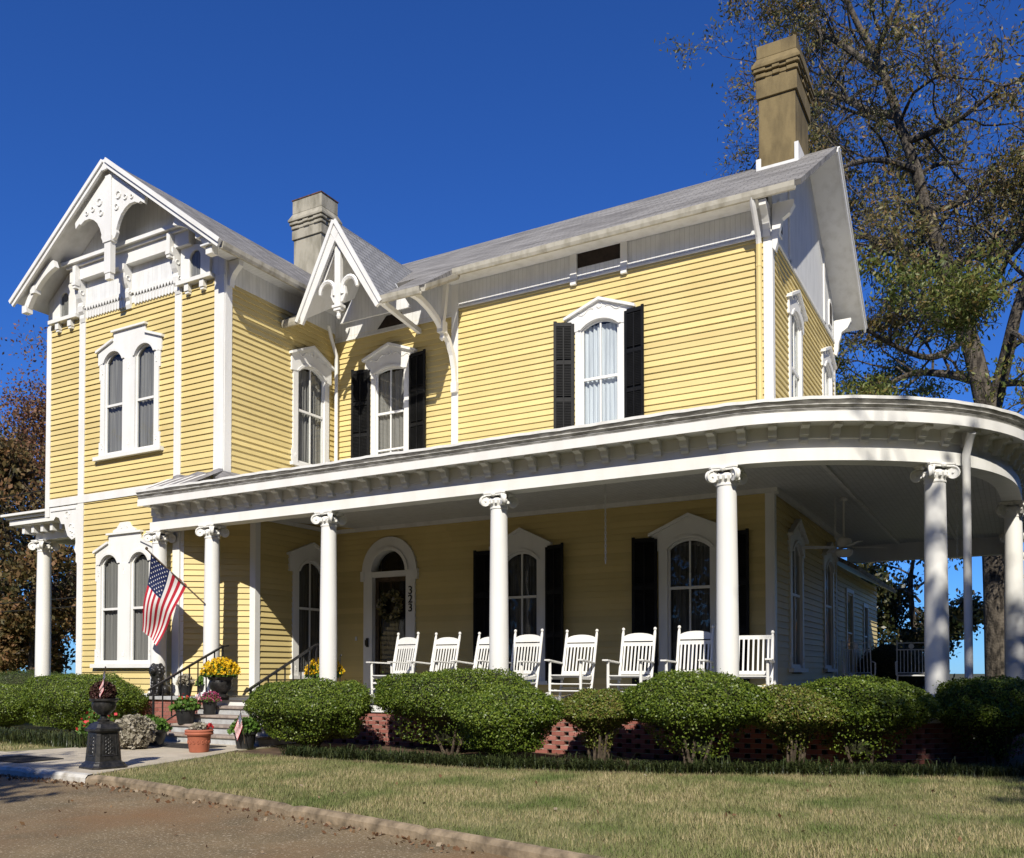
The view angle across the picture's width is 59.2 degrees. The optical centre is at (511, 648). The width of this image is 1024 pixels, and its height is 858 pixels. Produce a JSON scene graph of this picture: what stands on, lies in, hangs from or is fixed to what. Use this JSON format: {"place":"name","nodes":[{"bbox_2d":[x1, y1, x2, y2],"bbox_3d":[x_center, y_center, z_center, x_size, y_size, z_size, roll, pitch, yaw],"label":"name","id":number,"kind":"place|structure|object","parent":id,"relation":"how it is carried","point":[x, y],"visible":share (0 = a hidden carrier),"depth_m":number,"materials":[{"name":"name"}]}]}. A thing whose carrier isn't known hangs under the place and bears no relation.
{"place":"outdoors","nodes":[
{"label":"outdoors","id":0,"kind":"place"},
{"bbox_2d":[0,755,63,762],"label":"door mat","id":1,"kind":"object","parent":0,"point":[19,759],"depth_m":12.65,"materials":[{"name":"concrete"}]},
{"bbox_2d":[0,489,75,611],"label":"power line","id":2,"kind":"object","parent":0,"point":[35,600],"visible":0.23,"depth_m":39.70,"materials":[{"name":"black plastic"}]},
{"bbox_2d":[0,741,276,779],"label":"front walk","id":3,"kind":"structure","parent":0,"point":[73,760],"depth_m":13.26,"materials":[{"name":"concrete"}]},
{"bbox_2d":[75,708,117,743],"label":"red flower plant","id":4,"kind":"object","parent":3,"relation":"on","point":[86,721],"visible":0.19,"depth_m":14.92,"materials":[{"name":"green plant"}]},
{"bbox_2d":[79,721,127,769],"bbox_3d":[-5.256,1.234,11.595,0.462,0.600,0.462,-1,-2,39],"label":"pedestal","id":5,"kind":"object","parent":3,"relation":"on","point":[103,750],"visible":1,"depth_m":11.47,"materials":[{"name":"black metal"}]},
{"bbox_2d":[89,698,118,721],"bbox_3d":[-5.256,0.787,11.606,0.351,0.294,0.348,-1,-2,29],"label":"garden urn","id":6,"kind":"object","parent":5,"relation":"on","point":[103,708],"visible":0.97,"depth_m":11.51,"materials":[{"name":"black metal"}]},
{"bbox_2d":[99,666,105,698],"bbox_3d":[-5.210,0.442,11.469,0.060,0.438,0.070,-1,-2,29],"label":"flag","id":7,"kind":"object","parent":6,"relation":"in","point":[102,688],"visible":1,"depth_m":11.46,"materials":[{"name":"multicoloured fabric"}]},
{"bbox_2d":[89,681,117,698],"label":"maroon plant","id":8,"kind":"object","parent":6,"relation":"in","point":[110,692],"visible":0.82,"depth_m":11.53,"materials":[{"name":"brown plant"}]},
{"bbox_2d":[115,713,156,748],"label":"silver shrub","id":9,"kind":"object","parent":3,"relation":"on","point":[138,731],"visible":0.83,"depth_m":14.24,"materials":[{"name":"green plant"}]},
{"bbox_2d":[140,714,172,744],"bbox_3d":[-6.184,1.362,15.331,0.729,0.513,0.738,-1,-2,29],"label":"planter tub","id":10,"kind":"object","parent":3,"relation":"on","point":[164,727],"visible":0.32,"depth_m":15.24,"materials":[{"name":"black plastic"}]},
{"bbox_2d":[184,722,213,752],"bbox_3d":[-4.802,1.347,13.827,0.430,0.468,0.430,-1,-2,29],"label":"terracotta pot","id":11,"kind":"object","parent":3,"relation":"on","point":[198,734],"visible":1,"depth_m":13.70,"materials":[{"name":"ceramic"}]},
{"bbox_2d":[226,716,261,748],"bbox_3d":[-4.287,1.335,14.498,0.522,0.526,0.552,-1,-2,29],"label":"flower pot","id":12,"kind":"object","parent":3,"relation":"on","point":[252,729],"visible":0.86,"depth_m":14.38,"materials":[{"name":"black plastic"}]},
{"bbox_2d":[234,709,244,742],"bbox_3d":[-4.293,1.230,14.220,0.146,0.538,0.102,-1,-2,29],"label":"flag","id":13,"kind":"object","parent":12,"relation":"in","point":[238,726],"visible":1,"depth_m":14.22,"materials":[{"name":"multicoloured fabric"}]},
{"bbox_2d":[148,743,226,748],"bbox_3d":[-5.345,1.600,14.833,1.200,0.014,0.570,-1,-2,29],"label":"door mat","id":14,"kind":"object","parent":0,"point":[177,745],"depth_m":14.85,"materials":[{"name":"concrete"}]},
{"bbox_2d":[0,709,392,755],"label":"side lawn","id":15,"kind":"structure","parent":0,"point":[30,726],"depth_m":18.33,"materials":[{"name":"plant"}]},
{"bbox_2d":[0,440,29,673],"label":"tree","id":16,"kind":"object","parent":15,"relation":"on","point":[2,635],"visible":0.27,"depth_m":45.31,"materials":[{"name":"brown plant"}]},
{"bbox_2d":[0,683,38,728],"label":"clipped shrub","id":17,"kind":"object","parent":15,"relation":"on","point":[12,713],"visible":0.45,"depth_m":18.14,"materials":[{"name":"green plant"}]},
{"bbox_2d":[0,741,61,750],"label":"side grass","id":18,"kind":"structure","parent":15,"relation":"on","point":[7,747],"depth_m":14.92,"materials":[{"name":"green plant"}]},
{"bbox_2d":[0,668,65,684],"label":"clipped shrub","id":19,"kind":"object","parent":15,"relation":"on","point":[17,677],"visible":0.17,"depth_m":23.86,"materials":[{"name":"green plant"}]},
{"bbox_2d":[0,403,71,592],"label":"tree","id":20,"kind":"object","parent":15,"relation":"on","point":[16,435],"visible":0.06,"depth_m":56.24,"materials":[{"name":"brown plant"}]},
{"bbox_2d":[0,427,76,674],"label":"tree","id":21,"kind":"object","parent":15,"relation":"on","point":[15,474],"visible":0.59,"depth_m":43.80,"materials":[{"name":"brown plant"}]},
{"bbox_2d":[0,316,76,595],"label":"tree","id":22,"kind":"object","parent":15,"relation":"on","point":[38,426],"visible":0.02,"depth_m":49.33,"materials":[{"name":"brown plant"}]},
{"bbox_2d":[0,485,76,673],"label":"tree","id":23,"kind":"object","parent":15,"relation":"on","point":[22,543],"visible":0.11,"depth_m":45.82,"materials":[{"name":"brown plant"}]},
{"bbox_2d":[0,726,87,747],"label":"bank grass","id":24,"kind":"structure","parent":15,"relation":"on","point":[33,736],"depth_m":15.18,"materials":[{"name":"green plant"}]},
{"bbox_2d":[23,462,76,641],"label":"tree","id":25,"kind":"object","parent":15,"relation":"on","point":[73,601],"visible":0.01,"depth_m":44.14,"materials":[{"name":"brown plant"}]},
{"bbox_2d":[19,671,149,733],"bbox_3d":[-8.661,1.075,17.925,3.537,1.275,1.729,-1,-2,29],"label":"clipped shrub","id":26,"kind":"object","parent":15,"relation":"on","point":[61,701],"visible":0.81,"depth_m":17.36,"materials":[{"name":"green plant"}]},
{"bbox_2d":[0,775,509,857],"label":"driveway","id":27,"kind":"structure","parent":0,"point":[82,825],"depth_m":7.56,"materials":[{"name":"brown gravel"}]},
{"bbox_2d":[0,758,963,857],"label":"fallen leaves","id":28,"kind":"object","parent":27,"relation":"on","point":[113,788],"visible":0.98,"depth_m":8.59,"materials":[{"name":"brown plant"}]},
{"bbox_2d":[0,0,1023,673],"label":"sky","id":29,"kind":"structure","parent":0,"point":[434,127],"materials":[{"name":"blue"}]},
{"bbox_2d":[69,674,984,828],"bbox_3d":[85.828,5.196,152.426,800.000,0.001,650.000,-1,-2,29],"label":"ground","id":30,"kind":"structure","parent":0,"point":[957,676],"depth_m":234.19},
{"bbox_2d":[0,765,90,782],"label":"painted kerb","id":31,"kind":"structure","parent":30,"relation":"on","point":[45,773],"depth_m":11.23,"materials":[{"name":"white paint"}]},
{"bbox_2d":[85,775,604,857],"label":"kerb","id":32,"kind":"structure","parent":30,"relation":"on","point":[501,847],"depth_m":7.64,"materials":[{"name":"concrete"}]},
{"bbox_2d":[93,723,1023,857],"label":"lawn","id":33,"kind":"structure","parent":0,"point":[475,826],"depth_m":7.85,"materials":[{"name":"plant"}]},
{"bbox_2d":[0,34,1023,764],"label":"yellow house","id":34,"kind":"structure","parent":33,"relation":"on","point":[284,470],"depth_m":18.13,"materials":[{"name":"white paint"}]},
{"bbox_2d":[48,284,79,332],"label":"gable window","id":35,"kind":"structure","parent":34,"relation":"in","point":[65,307],"depth_m":20.34,"materials":[{"name":"white paint"}]},
{"bbox_2d":[90,522,151,667],"bbox_3d":[-8.220,-1.148,19.233,2.020,3.105,0.280,-1,-2,29],"label":"window","id":36,"kind":"structure","parent":34,"relation":"in","point":[122,567],"depth_m":19.19,"materials":[{"name":"white paint"}]},
{"bbox_2d":[92,321,164,461],"bbox_3d":[-8.151,-5.498,19.300,2.160,2.785,0.280,-1,-2,29],"label":"window","id":37,"kind":"structure","parent":34,"relation":"in","point":[129,363],"depth_m":19.23,"materials":[{"name":"white paint"}]},
{"bbox_2d":[147,663,172,695],"bbox_3d":[-7.011,0.613,17.968,0.472,0.658,0.556,0,-1,9],"label":"lion statue","id":38,"kind":"object","parent":34,"relation":"on","point":[156,672],"visible":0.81,"depth_m":17.83,"materials":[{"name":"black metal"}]},
{"bbox_2d":[142,547,205,645],"bbox_3d":[-6.638,-1.007,17.367,1.386,1.896,0.452,0,-1,15],"label":"flag","id":39,"kind":"object","parent":34,"relation":"attached to","point":[166,587],"visible":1,"depth_m":17.43,"materials":[{"name":"multicoloured fabric"}]},
{"bbox_2d":[168,693,200,723],"bbox_3d":[-5.900,1.073,16.273,0.573,0.551,0.559,-1,-2,29],"label":"flower pot","id":40,"kind":"object","parent":34,"relation":"on","point":[185,713],"visible":1,"depth_m":16.13,"materials":[{"name":"black plastic"}]},
{"bbox_2d":[175,673,194,695],"bbox_3d":[-6.446,0.700,17.785,0.374,0.465,0.364,-1,-2,29],"label":"flower pot","id":41,"kind":"object","parent":34,"relation":"on","point":[185,683],"visible":0.88,"depth_m":17.70,"materials":[{"name":"black plastic"}]},
{"bbox_2d":[175,244,214,294],"bbox_3d":[-6.424,-7.746,18.263,1.000,1.020,0.132,-1,-2,29],"label":"bracket","id":42,"kind":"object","parent":34,"relation":"in","point":[192,255],"depth_m":18.31,"materials":[{"name":"white paint"}]},
{"bbox_2d":[195,674,204,691],"bbox_3d":[-5.959,0.687,17.517,0.368,0.478,0.373,-1,-2,29],"label":"flower pot","id":43,"kind":"object","parent":34,"relation":"on","point":[201,684],"visible":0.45,"depth_m":17.39,"materials":[{"name":"plastic"}]},
{"bbox_2d":[199,690,221,714],"bbox_3d":[-5.528,0.980,16.496,0.407,0.446,0.400,-1,-2,29],"label":"flower pot","id":44,"kind":"object","parent":34,"relation":"on","point":[210,700],"visible":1,"depth_m":16.40,"materials":[{"name":"black plastic"}]},
{"bbox_2d":[195,689,200,705],"bbox_3d":[-5.732,0.894,16.453,0.122,0.318,0.047,0,-1,10],"label":"flag","id":45,"kind":"object","parent":44,"relation":"in","point":[198,696],"visible":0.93,"depth_m":16.45,"materials":[{"name":"multicoloured fabric"}]},
{"bbox_2d":[200,657,240,697],"bbox_3d":[-5.457,0.530,16.893,0.764,0.763,0.745,-1,-2,29],"label":"mum planter","id":46,"kind":"object","parent":34,"relation":"on","point":[220,673],"visible":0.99,"depth_m":16.72,"materials":[{"name":"black metal"}]},
{"bbox_2d":[286,542,320,678],"bbox_3d":[-4.500,-0.844,20.001,0.285,3.025,1.500,-1,-2,29],"label":"window","id":47,"kind":"structure","parent":34,"relation":"in","point":[304,564],"depth_m":19.92,"materials":[{"name":"white paint"}]},
{"bbox_2d":[289,346,334,465],"bbox_3d":[-4.514,-5.353,20.085,0.285,2.785,1.380,-1,-2,29],"label":"window","id":48,"kind":"structure","parent":34,"relation":"in","point":[312,372],"depth_m":20.10,"materials":[{"name":"white paint"}]},
{"bbox_2d":[304,657,344,680],"bbox_3d":[-3.410,0.510,16.401,0.762,0.778,0.746,-1,-2,29],"label":"mum planter","id":49,"kind":"object","parent":34,"relation":"on","point":[340,671],"visible":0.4,"depth_m":16.24,"materials":[{"name":"yellow plant"}]},
{"bbox_2d":[355,537,418,692],"bbox_3d":[-2.714,-0.716,20.025,1.730,3.510,0.501,-1,-2,29],"label":"front door","id":50,"kind":"structure","parent":34,"relation":"in","point":[400,571],"depth_m":20.09,"materials":[{"name":"white paint"}]},
{"bbox_2d":[376,588,402,622],"bbox_3d":[-2.698,-1.039,19.889,0.747,0.930,0.256,-1,-2,29],"label":"door wreath","id":51,"kind":"object","parent":34,"relation":"hanging from","point":[392,595],"depth_m":19.84,"materials":[{"name":"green plant"}]},
{"bbox_2d":[362,342,417,454],"bbox_3d":[-2.680,-5.295,20.024,1.460,2.985,0.285,-1,-2,29],"label":"window","id":52,"kind":"structure","parent":34,"relation":"in","point":[388,365],"depth_m":20.06,"materials":[{"name":"white paint"}]},
{"bbox_2d":[366,632,419,695],"bbox_3d":[-2.139,0.293,16.419,0.690,1.195,0.980,-1,0,41],"label":"rocking chair","id":53,"kind":"object","parent":34,"relation":"on","point":[408,640],"visible":0.66,"depth_m":16.54,"materials":[{"name":"white paint"}]},
{"bbox_2d":[407,632,460,672],"bbox_3d":[-1.355,0.285,16.037,0.690,1.195,0.980,-1,-2,33],"label":"rocking chair","id":54,"kind":"object","parent":34,"relation":"on","point":[448,640],"visible":0.42,"depth_m":16.24,"materials":[{"name":"white paint"}]},
{"bbox_2d":[450,632,488,670],"bbox_3d":[-0.567,0.276,15.640,0.690,1.195,0.980,-1,-3,35],"label":"rocking chair","id":55,"kind":"object","parent":34,"relation":"on","point":[485,640],"visible":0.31,"depth_m":15.94,"materials":[{"name":"white paint"}]},
{"bbox_2d":[489,528,552,684],"bbox_3d":[0.213,-0.861,18.287,1.420,3.175,0.285,-1,-2,29],"label":"window","id":56,"kind":"structure","parent":34,"relation":"in","point":[526,550],"depth_m":18.27,"materials":[{"name":"white paint"}]},
{"bbox_2d":[509,629,547,694],"bbox_3d":[0.107,0.262,15.152,0.690,1.195,0.980,-1,0,33],"label":"rocking chair","id":57,"kind":"object","parent":34,"relation":"on","point":[529,674],"visible":0.49,"depth_m":15.32,"materials":[{"name":"white paint"}]},
{"bbox_2d":[544,629,598,700],"bbox_3d":[1.000,0.253,14.725,0.690,1.195,0.980,-1,-3,28],"label":"rocking chair","id":58,"kind":"object","parent":34,"relation":"on","point":[581,674],"visible":0.81,"depth_m":14.87,"materials":[{"name":"white paint"}]},
{"bbox_2d":[563,296,635,424],"bbox_3d":[1.734,-5.396,17.541,1.500,2.865,0.285,-1,-2,29],"label":"window","id":59,"kind":"structure","parent":34,"relation":"in","point":[599,323],"depth_m":17.57,"materials":[{"name":"white paint"}]},
{"bbox_2d":[604,484,606,563],"bbox_3d":[1.523,-2.120,14.690,0.027,1.484,0.027,0,-1,-16],"label":"hanging chain","id":60,"kind":"object","parent":34,"relation":"hanging from","point":[605,523],"visible":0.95,"depth_m":14.69,"materials":[{"name":"white metal"}]},
{"bbox_2d":[602,627,656,691],"bbox_3d":[1.889,0.241,14.244,0.690,1.195,0.980,-1,-2,28],"label":"rocking chair","id":61,"kind":"object","parent":34,"relation":"on","point":[638,637],"visible":0.71,"depth_m":14.42,"materials":[{"name":"white paint"}]},
{"bbox_2d":[648,513,715,674],"bbox_3d":[3.281,-0.903,16.561,1.540,3.175,0.285,-1,-2,29],"label":"window","id":62,"kind":"structure","parent":34,"relation":"in","point":[686,545],"depth_m":16.63,"materials":[{"name":"white paint"}]},
{"bbox_2d":[660,624,714,671],"bbox_3d":[2.705,0.227,13.696,0.690,1.195,0.980,-1,0,28],"label":"rocking chair","id":63,"kind":"object","parent":34,"relation":"on","point":[696,635],"visible":0.5,"depth_m":13.91,"materials":[{"name":"white paint"}]},
{"bbox_2d":[739,630,774,686],"bbox_3d":[3.505,0.265,13.206,0.690,1.095,0.980,-1,-2,22],"label":"rocking chair","id":64,"kind":"object","parent":34,"relation":"on","point":[767,674],"visible":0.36,"depth_m":13.37,"materials":[{"name":"white paint"}]},
{"bbox_2d":[778,200,782,239],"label":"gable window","id":65,"kind":"structure","parent":34,"relation":"in","point":[781,234],"depth_m":16.50,"materials":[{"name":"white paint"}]},
{"bbox_2d":[786,290,807,396],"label":"window","id":66,"kind":"structure","parent":34,"relation":"in","point":[796,310],"depth_m":17.64,"materials":[{"name":"white paint"}]},
{"bbox_2d":[787,519,808,671],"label":"window","id":67,"kind":"structure","parent":34,"relation":"in","point":[797,536],"depth_m":17.53,"materials":[{"name":"white paint"}]},
{"bbox_2d":[820,346,836,395],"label":"window","id":68,"kind":"structure","parent":34,"relation":"in","point":[828,362],"depth_m":20.50,"materials":[{"name":"white paint"}]},
{"bbox_2d":[821,542,837,671],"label":"window","id":69,"kind":"structure","parent":34,"relation":"in","point":[829,559],"depth_m":20.47,"materials":[{"name":"white paint"}]},
{"bbox_2d":[828,299,831,329],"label":"gable window","id":70,"kind":"structure","parent":34,"relation":"in","point":[829,301],"depth_m":20.71,"materials":[{"name":"white paint"}]},
{"bbox_2d":[834,496,835,538],"bbox_3d":[5.940,-2.412,16.572,0.027,0.808,0.027,0,-1,-16],"label":"hanging chain","id":71,"kind":"object","parent":34,"relation":"hanging from","point":[834,516],"visible":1,"depth_m":16.57,"materials":[{"name":"white metal"}]},
{"bbox_2d":[801,497,885,556],"bbox_3d":[6.143,-2.248,16.684,1.160,1.110,1.160,1,-2,-44],"label":"ceiling fan","id":72,"kind":"object","parent":34,"relation":"hanging from","point":[842,544],"visible":1,"depth_m":16.62,"materials":[{"name":"white paint"}]},
{"bbox_2d":[841,640,875,678],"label":"patio chair","id":73,"kind":"object","parent":34,"relation":"on","point":[855,646],"visible":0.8,"depth_m":16.97,"materials":[{"name":"white metal"}]},
{"bbox_2d":[895,640,924,680],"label":"patio chair","id":74,"kind":"object","parent":34,"relation":"on","point":[911,646],"visible":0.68,"depth_m":17.08,"materials":[{"name":"white metal"}]},
{"bbox_2d":[955,478,958,559],"bbox_3d":[7.205,-2.148,14.592,0.027,1.432,0.027,0,-1,-16],"label":"hanging chain","id":75,"kind":"object","parent":34,"relation":"hanging from","point":[956,518],"visible":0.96,"depth_m":14.59,"materials":[{"name":"white metal"}]},
{"bbox_2d":[654,0,1023,679],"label":"pecan tree","id":76,"kind":"object","parent":33,"relation":"on","point":[954,300],"visible":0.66,"depth_m":27.38,"materials":[{"name":"green plant"}]},
{"bbox_2d":[856,638,924,690],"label":"clipped shrub","id":77,"kind":"object","parent":33,"relation":"on","point":[883,656],"visible":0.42,"depth_m":23.01,"materials":[{"name":"green plant"}]},
{"bbox_2d":[850,557,983,679],"bbox_3d":[15.561,-2.302,35.331,6.048,9.707,5.093,0,-1,12],"label":"evergreen tree","id":78,"kind":"object","parent":33,"relation":"on","point":[892,606],"visible":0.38,"depth_m":34.97,"materials":[{"name":"green plant"}]},
{"bbox_2d":[231,740,1023,778],"bbox_3d":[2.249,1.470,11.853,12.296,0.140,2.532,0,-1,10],"label":"border grass","id":79,"kind":"structure","parent":0,"point":[458,759],"depth_m":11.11,"materials":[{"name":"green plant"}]},
{"bbox_2d":[240,677,375,748],"bbox_3d":[-3.221,1.030,14.435,2.521,1.185,1.630,-1,-2,29],"label":"clipped shrub","id":80,"kind":"object","parent":79,"relation":"on","point":[313,710],"visible":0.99,"depth_m":13.94,"materials":[{"name":"green plant"}]},
{"bbox_2d":[369,665,542,753],"bbox_3d":[-0.934,0.923,13.690,3.126,1.369,1.363,-1,-2,29],"label":"clipped shrub","id":81,"kind":"object","parent":79,"relation":"on","point":[422,697],"visible":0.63,"depth_m":13.43,"materials":[{"name":"green plant"}]},
{"bbox_2d":[445,682,566,757],"bbox_3d":[-0.101,1.008,12.208,1.723,1.116,1.399,-1,-2,29],"label":"clipped shrub","id":82,"kind":"object","parent":79,"relation":"on","point":[499,719],"visible":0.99,"depth_m":11.82,"materials":[{"name":"green plant"}]},
{"bbox_2d":[555,687,641,762],"bbox_3d":[1.170,1.041,12.282,1.202,1.052,1.206,-1,-2,29],"label":"clipped shrub","id":83,"kind":"object","parent":79,"relation":"on","point":[598,716],"visible":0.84,"depth_m":11.98,"materials":[{"name":"green plant"}]},
{"bbox_2d":[617,667,776,763],"bbox_3d":[2.389,0.892,11.729,2.308,1.326,1.363,-1,-2,29],"label":"clipped shrub","id":84,"kind":"object","parent":79,"relation":"on","point":[693,712],"visible":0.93,"depth_m":11.37,"materials":[{"name":"green plant"}]},
{"bbox_2d":[750,683,843,764],"bbox_3d":[3.567,0.983,11.504,1.320,1.128,1.161,-1,-2,29],"label":"clipped shrub","id":85,"kind":"object","parent":79,"relation":"on","point":[804,713],"visible":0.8,"depth_m":11.19,"materials":[{"name":"green plant"}]},
{"bbox_2d":[800,673,945,767],"bbox_3d":[4.484,0.937,11.669,2.184,1.234,1.361,0,-1,9],"label":"clipped shrub","id":86,"kind":"object","parent":79,"relation":"on","point":[872,710],"visible":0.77,"depth_m":11.29,"materials":[{"name":"green plant"}]},
{"bbox_2d":[932,673,1023,766],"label":"clipped shrub","id":87,"kind":"object","parent":79,"relation":"on","point":[988,712],"visible":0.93,"depth_m":11.43,"materials":[{"name":"green plant"}]}
]}

